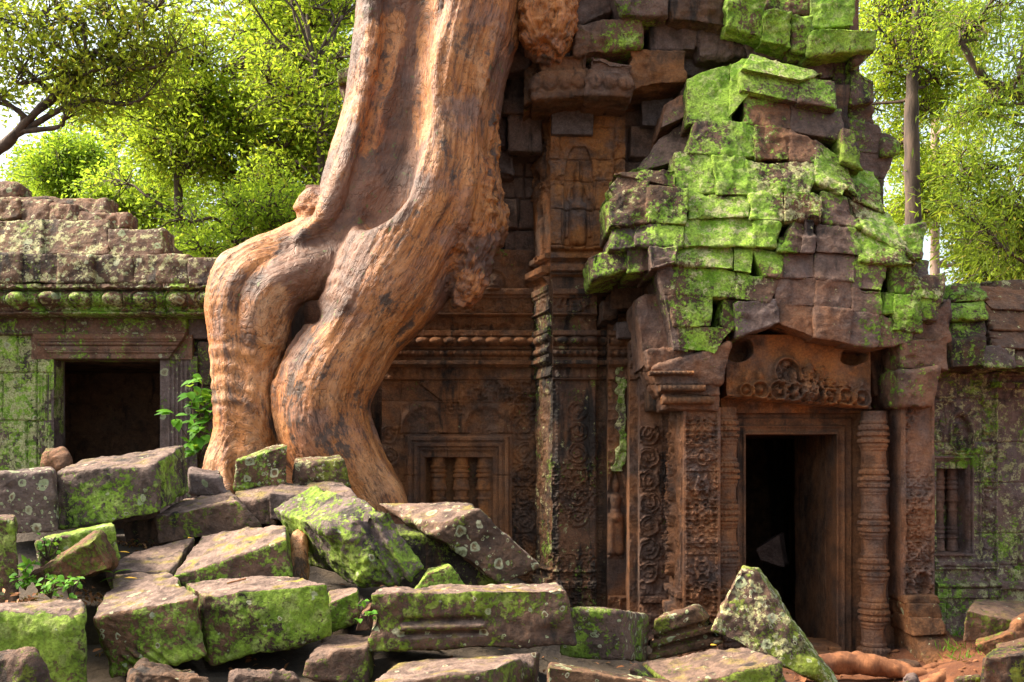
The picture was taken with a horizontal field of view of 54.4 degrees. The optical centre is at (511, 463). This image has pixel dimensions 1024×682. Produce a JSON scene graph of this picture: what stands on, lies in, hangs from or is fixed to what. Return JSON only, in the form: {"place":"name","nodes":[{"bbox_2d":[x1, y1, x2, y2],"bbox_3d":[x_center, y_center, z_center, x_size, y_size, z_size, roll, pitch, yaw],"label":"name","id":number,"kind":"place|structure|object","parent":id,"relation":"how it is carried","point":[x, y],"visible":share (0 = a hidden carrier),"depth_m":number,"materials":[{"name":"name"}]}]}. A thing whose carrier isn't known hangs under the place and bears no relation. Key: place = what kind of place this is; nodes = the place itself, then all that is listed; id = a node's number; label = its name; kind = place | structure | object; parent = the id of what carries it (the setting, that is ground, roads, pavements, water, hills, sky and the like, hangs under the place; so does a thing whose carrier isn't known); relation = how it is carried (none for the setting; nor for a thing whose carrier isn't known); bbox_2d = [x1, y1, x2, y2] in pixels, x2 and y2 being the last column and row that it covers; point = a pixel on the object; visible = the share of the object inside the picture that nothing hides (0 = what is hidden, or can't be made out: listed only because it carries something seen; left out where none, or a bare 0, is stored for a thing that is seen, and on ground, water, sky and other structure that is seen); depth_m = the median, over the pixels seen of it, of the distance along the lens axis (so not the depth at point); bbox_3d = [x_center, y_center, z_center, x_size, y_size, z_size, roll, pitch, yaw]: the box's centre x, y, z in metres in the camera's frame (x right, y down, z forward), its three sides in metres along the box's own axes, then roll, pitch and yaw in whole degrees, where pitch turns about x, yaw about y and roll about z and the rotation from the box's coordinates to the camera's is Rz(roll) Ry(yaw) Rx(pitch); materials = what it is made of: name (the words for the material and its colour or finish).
{"place":"outdoors","nodes":[
{"label":"outdoors","id":0,"kind":"place"},
{"bbox_2d":[31,530,118,592],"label":"stone block","id":1,"kind":"object","parent":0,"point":[93,553],"depth_m":6.52,"materials":[{"name":"stone"}]},
{"bbox_2d":[37,533,61,560],"bbox_3d":[-3.037,0.548,6.533,0.154,0.196,0.168,0,0,-26],"label":"seedling","id":2,"kind":"object","parent":1,"relation":"on","point":[46,544],"visible":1,"depth_m":6.54,"materials":[{"name":"green plant"}]},
{"bbox_2d":[16,520,985,681],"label":"ground","id":3,"kind":"structure","parent":0,"point":[98,666],"depth_m":7.05,"materials":[{"name":"soil"}]},
{"bbox_2d":[0,514,19,602],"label":"stone block","id":4,"kind":"object","parent":3,"relation":"on","point":[8,546],"depth_m":6.30,"materials":[{"name":"stone"}]},
{"bbox_2d":[0,646,52,681],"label":"stone block","id":5,"kind":"object","parent":3,"relation":"on","point":[26,664],"depth_m":4.90,"materials":[{"name":"stone"}]},
{"bbox_2d":[0,466,58,532],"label":"stone block","id":6,"kind":"object","parent":3,"relation":"on","point":[29,498],"depth_m":7.40,"materials":[{"name":"stone"}]},
{"bbox_2d":[0,598,86,681],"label":"stone block","id":7,"kind":"object","parent":3,"relation":"on","point":[52,631],"depth_m":5.61,"materials":[{"name":"stone"}]},
{"bbox_2d":[62,576,84,598],"bbox_3d":[-2.690,0.774,6.119,0.219,0.186,0.105,0,0,44],"label":"seedling","id":8,"kind":"object","parent":7,"relation":"on","point":[70,582],"visible":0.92,"depth_m":6.11,"materials":[{"name":"green plant"}]},
{"bbox_2d":[40,446,72,471],"bbox_3d":[-4.113,-0.041,9.020,0.335,0.238,0.275,0,0,0],"label":"rounded stone","id":9,"kind":"object","parent":3,"relation":"on","point":[57,459],"visible":0.81,"depth_m":8.90,"materials":[{"name":"stone"}]},
{"bbox_2d":[34,523,119,566],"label":"stone block","id":10,"kind":"object","parent":3,"relation":"on","point":[70,539],"depth_m":7.00,"materials":[{"name":"stone"}]},
{"bbox_2d":[16,42,183,160],"bbox_3d":[-9.280,-4.133,23.036,4.796,11.472,4.019,0,0,0],"label":"broadleaf tree","id":11,"kind":"object","parent":3,"relation":"on","point":[94,124],"visible":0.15,"depth_m":22.41,"materials":[{"name":"green plant"}]},
{"bbox_2d":[0,109,216,233],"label":"broadleaf tree","id":12,"kind":"object","parent":3,"relation":"on","point":[58,158],"visible":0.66,"depth_m":17.32,"materials":[{"name":"green plant"}]},
{"bbox_2d":[57,446,188,529],"bbox_3d":[-3.178,0.179,8.037,0.992,0.660,0.923,0,0,0],"label":"stone block","id":13,"kind":"object","parent":3,"relation":"on","point":[100,490],"depth_m":7.61,"materials":[{"name":"stone"}]},
{"bbox_2d":[0,0,261,154],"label":"broadleaf tree","id":14,"kind":"object","parent":3,"relation":"on","point":[78,78],"visible":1,"depth_m":13.22,"materials":[{"name":"green plant"}]},
{"bbox_2d":[123,518,161,545],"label":"stone block","id":15,"kind":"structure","parent":3,"relation":"on","point":[144,529],"depth_m":8.00,"materials":[{"name":"stone"}]},
{"bbox_2d":[0,127,290,253],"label":"broadleaf tree","id":16,"kind":"object","parent":3,"relation":"on","point":[21,178],"visible":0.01,"depth_m":20.20,"materials":[{"name":"green plant"}]},
{"bbox_2d":[93,572,206,677],"bbox_3d":[-2.322,1.024,6.495,0.664,0.546,1.213,0,0,-16],"label":"stone block","id":17,"kind":"object","parent":3,"relation":"on","point":[151,617],"depth_m":6.00,"materials":[{"name":"stone"}]},
{"bbox_2d":[99,569,129,582],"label":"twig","id":18,"kind":"object","parent":17,"relation":"on","point":[114,574],"visible":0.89,"depth_m":6.84,"materials":[{"name":"brown wood"}]},
{"bbox_2d":[106,537,194,588],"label":"stone block","id":19,"kind":"object","parent":3,"relation":"on","point":[170,558],"depth_m":7.29,"materials":[{"name":"stone"}]},
{"bbox_2d":[0,181,304,528],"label":"stone gallery","id":20,"kind":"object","parent":3,"relation":"on","point":[104,346],"visible":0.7,"depth_m":10.29,"materials":[{"name":"stone"}]},
{"bbox_2d":[44,356,199,512],"bbox_3d":[-4.047,-0.061,10.432,1.583,2.112,0.276,0,0,0],"label":"door frame","id":21,"kind":"structure","parent":20,"relation":"in","point":[173,373],"depth_m":10.32,"materials":[{"name":"stone"}]},
{"bbox_2d":[60,1,256,243],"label":"broadleaf tree","id":22,"kind":"object","parent":3,"relation":"on","point":[198,37],"visible":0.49,"depth_m":15.11,"materials":[{"name":"green plant"}]},
{"bbox_2d":[126,658,209,681],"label":"stone block","id":23,"kind":"object","parent":3,"relation":"on","point":[144,670],"depth_m":5.25,"materials":[{"name":"stone"}]},
{"bbox_2d":[154,490,261,543],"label":"stone block","id":24,"kind":"object","parent":3,"relation":"on","point":[200,516],"depth_m":7.80,"materials":[{"name":"stone"}]},
{"bbox_2d":[188,467,226,495],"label":"stone block","id":25,"kind":"object","parent":24,"relation":"on","point":[204,482],"depth_m":8.31,"materials":[{"name":"stone"}]},
{"bbox_2d":[235,485,277,524],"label":"stone block","id":26,"kind":"object","parent":24,"relation":"on","point":[255,501],"depth_m":8.16,"materials":[{"name":"stone"}]},
{"bbox_2d":[233,444,286,491],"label":"stone block","id":27,"kind":"object","parent":26,"relation":"on","point":[266,466],"depth_m":8.46,"materials":[{"name":"stone"}]},
{"bbox_2d":[119,145,322,257],"bbox_3d":[-3.856,-1.688,13.528,3.038,5.258,2.721,0,0,0],"label":"broadleaf tree","id":28,"kind":"object","parent":3,"relation":"on","point":[244,211],"visible":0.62,"depth_m":13.10,"materials":[{"name":"green plant"}]},
{"bbox_2d":[100,0,355,242],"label":"broadleaf tree","id":29,"kind":"object","parent":3,"relation":"on","point":[145,160],"visible":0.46,"depth_m":15.20,"materials":[{"name":"green plant"}]},
{"bbox_2d":[174,525,292,586],"bbox_3d":[-1.940,0.677,7.239,0.845,0.439,0.707,0,0,0],"label":"stone block","id":30,"kind":"object","parent":3,"relation":"on","point":[249,552],"depth_m":6.91,"materials":[{"name":"stone"}]},
{"bbox_2d":[148,0,352,179],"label":"broadleaf tree","id":31,"kind":"object","parent":3,"relation":"on","point":[199,15],"visible":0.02,"depth_m":23.81,"materials":[{"name":"green plant"}]},
{"bbox_2d":[186,575,331,665],"bbox_3d":[-1.681,0.998,6.491,1.137,0.514,0.752,0,0,0],"label":"stone block","id":32,"kind":"object","parent":3,"relation":"on","point":[253,615],"depth_m":6.14,"materials":[{"name":"stone"}]},
{"bbox_2d":[227,578,245,583],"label":"twig","id":33,"kind":"object","parent":32,"relation":"on","point":[236,580],"visible":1,"depth_m":6.49,"materials":[{"name":"brown wood"}]},
{"bbox_2d":[228,668,300,681],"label":"stone block","id":34,"kind":"object","parent":3,"relation":"on","point":[254,675],"depth_m":5.38,"materials":[{"name":"stone"}]},
{"bbox_2d":[208,0,355,233],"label":"broadleaf tree","id":35,"kind":"object","parent":3,"relation":"on","point":[276,79],"visible":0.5,"depth_m":14.29,"materials":[{"name":"green plant"}]},
{"bbox_2d":[269,481,356,519],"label":"stone block","id":36,"kind":"object","parent":3,"relation":"on","point":[280,494],"depth_m":8.24,"materials":[{"name":"stone"}]},
{"bbox_2d":[292,455,350,487],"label":"stone block","id":37,"kind":"object","parent":3,"relation":"on","point":[307,470],"depth_m":8.50,"materials":[{"name":"stone"}]},
{"bbox_2d":[303,634,373,681],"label":"stone block","id":38,"kind":"object","parent":3,"relation":"on","point":[342,658],"depth_m":5.85,"materials":[{"name":"stone"}]},
{"bbox_2d":[356,603,372,630],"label":"stone block","id":39,"kind":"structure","parent":38,"relation":"on","point":[362,626],"depth_m":6.32,"materials":[{"name":"stone"}]},
{"bbox_2d":[354,599,377,624],"bbox_3d":[-0.846,0.863,5.780,0.094,0.172,0.160,0,0,27],"label":"seedling","id":40,"kind":"object","parent":38,"relation":"on","point":[367,613],"visible":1,"depth_m":5.76,"materials":[{"name":"green plant"}]},
{"bbox_2d":[328,588,360,631],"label":"stone block","id":41,"kind":"object","parent":3,"relation":"on","point":[343,608],"depth_m":6.50,"materials":[{"name":"stone"}]},
{"bbox_2d":[274,485,423,587],"bbox_3d":[-1.262,0.521,7.267,0.586,0.713,1.408,0,0,-40],"label":"stone block","id":42,"kind":"object","parent":3,"relation":"on","point":[360,543],"depth_m":6.92,"materials":[{"name":"stone"}]},
{"bbox_2d":[202,0,579,579],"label":"strangler tree","id":43,"kind":"object","parent":3,"relation":"on","point":[385,246],"visible":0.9,"depth_m":9.37,"materials":[{"name":"brown plant"}]},
{"bbox_2d":[155,373,212,457],"bbox_3d":[-3.091,-0.464,9.580,0.620,0.829,0.360,0,0,0],"label":"climbing plant","id":44,"kind":"object","parent":43,"relation":"attached to","point":[196,444],"visible":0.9,"depth_m":9.58,"materials":[{"name":"green plant"}]},
{"bbox_2d":[414,564,464,588],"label":"stone block","id":45,"kind":"object","parent":3,"relation":"on","point":[444,574],"depth_m":6.75,"materials":[{"name":"stone"}]},
{"bbox_2d":[395,524,509,587],"bbox_3d":[-0.493,0.733,7.848,0.964,0.489,0.537,0,0,0],"label":"stone block","id":46,"kind":"object","parent":3,"relation":"on","point":[429,552],"depth_m":7.60,"materials":[{"name":"stone"}]},
{"bbox_2d":[380,502,539,583],"bbox_3d":[-0.434,0.611,7.748,1.286,0.610,0.740,0,0,0],"label":"stone block","id":47,"kind":"object","parent":46,"relation":"on","point":[478,539],"depth_m":7.40,"materials":[{"name":"stone"}]},
{"bbox_2d":[375,652,539,681],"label":"stone block","id":48,"kind":"object","parent":3,"relation":"on","point":[518,667],"depth_m":5.51,"materials":[{"name":"stone"}]},
{"bbox_2d":[368,582,576,651],"bbox_3d":[-0.235,0.951,6.195,1.247,0.420,0.661,0,0,0],"label":"stone block","id":49,"kind":"object","parent":3,"relation":"on","point":[451,616],"depth_m":5.91,"materials":[{"name":"stone"}]},
{"bbox_2d":[2,534,977,681],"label":"leaf litter","id":50,"kind":"object","parent":3,"relation":"on","point":[30,598],"visible":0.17,"depth_m":6.59,"materials":[{"name":"brown plant"}]},
{"bbox_2d":[9,554,40,590],"bbox_3d":[-3.071,0.691,6.269,0.158,0.236,0.172,0,0,0],"label":"seedling","id":51,"kind":"object","parent":50,"relation":"on","point":[27,580],"visible":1,"depth_m":6.28,"materials":[{"name":"green plant"}]},
{"bbox_2d":[35,573,70,598],"bbox_3d":[-2.831,0.756,6.099,0.205,0.169,0.154,0,0,33],"label":"seedling","id":52,"kind":"object","parent":50,"relation":"on","point":[53,579],"visible":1,"depth_m":6.11,"materials":[{"name":"green plant"}]},
{"bbox_2d":[304,0,899,639],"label":"stone tower","id":53,"kind":"structure","parent":3,"relation":"on","point":[512,404],"depth_m":10.42,"materials":[{"name":"stone"}]},
{"bbox_2d":[405,434,511,538],"bbox_3d":[-0.588,0.594,11.103,1.176,1.834,0.403,0,0,0],"label":"window frame","id":54,"kind":"structure","parent":53,"relation":"in","point":[418,447],"depth_m":10.94,"materials":[{"name":"stone"}]},
{"bbox_2d":[756,532,788,566],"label":"leaning slab","id":55,"kind":"structure","parent":53,"relation":"in","point":[772,550],"depth_m":10.90,"materials":[{"name":"stone"}]},
{"bbox_2d":[560,606,648,661],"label":"stone block","id":56,"kind":"object","parent":3,"relation":"on","point":[603,633],"depth_m":6.40,"materials":[{"name":"stone"}]},
{"bbox_2d":[547,662,668,681],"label":"stone block","id":57,"kind":"object","parent":3,"relation":"on","point":[558,672],"depth_m":5.31,"materials":[{"name":"stone"}]},
{"bbox_2d":[630,663,653,677],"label":"stone block","id":58,"kind":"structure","parent":3,"relation":"on","point":[637,669],"depth_m":6.15,"materials":[{"name":"stone"}]},
{"bbox_2d":[648,604,727,660],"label":"stone block","id":59,"kind":"object","parent":3,"relation":"on","point":[681,631],"depth_m":6.90,"materials":[{"name":"stone"}]},
{"bbox_2d":[642,647,786,681],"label":"stone block","id":60,"kind":"object","parent":3,"relation":"on","point":[742,664],"depth_m":5.85,"materials":[{"name":"stone"}]},
{"bbox_2d":[583,54,956,663],"bbox_3d":[2.458,-1.028,11.216,3.508,5.880,4.995,0,0,0],"label":"entrance porch","id":61,"kind":"object","parent":3,"relation":"on","point":[789,314],"visible":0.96,"depth_m":9.15,"materials":[{"name":"stone"}]},
{"bbox_2d":[711,565,837,681],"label":"stone block","id":62,"kind":"object","parent":3,"relation":"on","point":[753,613],"depth_m":6.63,"materials":[{"name":"stone"}]},
{"bbox_2d":[794,651,933,681],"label":"tree root","id":63,"kind":"object","parent":3,"relation":"on","point":[851,663],"visible":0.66,"depth_m":8.21,"materials":[{"name":"brown plant"}]},
{"bbox_2d":[896,658,921,666],"bbox_3d":[3.478,1.754,8.740,0.230,0.105,0.394,0,0,20],"label":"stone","id":64,"kind":"object","parent":3,"relation":"on","point":[914,663],"visible":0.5,"depth_m":8.61,"materials":[{"name":"stone"}]},
{"bbox_2d":[903,673,919,681],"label":"stone","id":65,"kind":"object","parent":3,"relation":"on","point":[910,677],"visible":1,"depth_m":7.63,"materials":[{"name":"stone"}]},
{"bbox_2d":[901,658,952,678],"bbox_3d":[3.647,1.720,8.367,0.882,0.162,0.152,0,0,-14],"label":"tree root","id":66,"kind":"object","parent":3,"relation":"on","point":[932,665],"visible":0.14,"depth_m":8.32,"materials":[{"name":"brown plant"}]},
{"bbox_2d":[859,0,999,259],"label":"tall tree","id":67,"kind":"object","parent":3,"relation":"on","point":[922,96],"visible":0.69,"depth_m":16.21,"materials":[{"name":"green plant"}]},
{"bbox_2d":[921,668,945,681],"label":"tree root","id":68,"kind":"object","parent":3,"relation":"on","point":[940,676],"visible":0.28,"depth_m":7.89,"materials":[{"name":"brown plant"}]},
{"bbox_2d":[883,0,1021,274],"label":"slender tree","id":69,"kind":"object","parent":3,"relation":"on","point":[934,269],"visible":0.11,"depth_m":20.82,"materials":[{"name":"green plant"}]},
{"bbox_2d":[935,639,971,651],"bbox_3d":[3.858,1.570,8.710,0.252,0.141,0.201,0,0,0],"label":"grass tuft","id":70,"kind":"object","parent":3,"relation":"on","point":[952,647],"visible":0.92,"depth_m":8.71,"materials":[{"name":"green plant"}]},
{"bbox_2d":[889,0,1023,283],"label":"weeping tree","id":71,"kind":"object","parent":3,"relation":"on","point":[992,204],"visible":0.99,"depth_m":13.70,"materials":[{"name":"green plant"}]},
{"bbox_2d":[949,624,963,637],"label":"grass tuft","id":72,"kind":"object","parent":3,"relation":"on","point":[954,633],"visible":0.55,"depth_m":9.20,"materials":[{"name":"green plant"}]},
{"bbox_2d":[939,648,983,659],"bbox_3d":[3.791,1.586,8.342,0.382,0.138,0.236,0,0,34],"label":"grass tuft","id":73,"kind":"object","parent":3,"relation":"on","point":[966,655],"visible":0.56,"depth_m":8.33,"materials":[{"name":"green plant"}]},
{"bbox_2d":[954,674,980,681],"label":"stone","id":74,"kind":"object","parent":3,"relation":"on","point":[973,678],"visible":0.9,"depth_m":7.39,"materials":[{"name":"stone"}]},
{"bbox_2d":[925,177,1023,285],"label":"broadleaf tree","id":75,"kind":"object","parent":3,"relation":"on","point":[961,275],"visible":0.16,"depth_m":16.33,"materials":[{"name":"green plant"}]},
{"bbox_2d":[934,279,1023,634],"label":"stone gallery","id":76,"kind":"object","parent":3,"relation":"on","point":[979,469],"visible":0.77,"depth_m":10.69,"materials":[{"name":"stone"}]},
{"bbox_2d":[934,456,974,555],"bbox_3d":[4.731,0.454,10.825,0.489,1.116,0.361,0,0,0],"label":"window frame","id":77,"kind":"structure","parent":76,"relation":"in","point":[960,533],"depth_m":10.80,"materials":[{"name":"stone"}]},
{"bbox_2d":[963,599,1023,641],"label":"stone block","id":78,"kind":"object","parent":3,"relation":"on","point":[985,617],"depth_m":8.41,"materials":[{"name":"stone"}]},
{"bbox_2d":[1008,613,1023,638],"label":"stone block","id":79,"kind":"object","parent":78,"relation":"on","point":[1017,624],"depth_m":8.09,"materials":[{"name":"stone"}]},
{"bbox_2d":[975,630,1017,654],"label":"stone block","id":80,"kind":"object","parent":3,"relation":"on","point":[986,645],"depth_m":7.91,"materials":[{"name":"stone"}]},
{"bbox_2d":[980,647,1023,681],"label":"stone block","id":81,"kind":"object","parent":3,"relation":"on","point":[1003,665],"depth_m":7.01,"materials":[{"name":"stone"}]},
{"bbox_2d":[991,638,1023,651],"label":"stone block","id":82,"kind":"object","parent":3,"relation":"on","point":[1018,643],"depth_m":7.69,"materials":[{"name":"stone"}]},
{"bbox_2d":[0,0,1023,284],"label":"sky","id":83,"kind":"structure","parent":0,"point":[11,123],"materials":[{"name":"white"}]}
]}

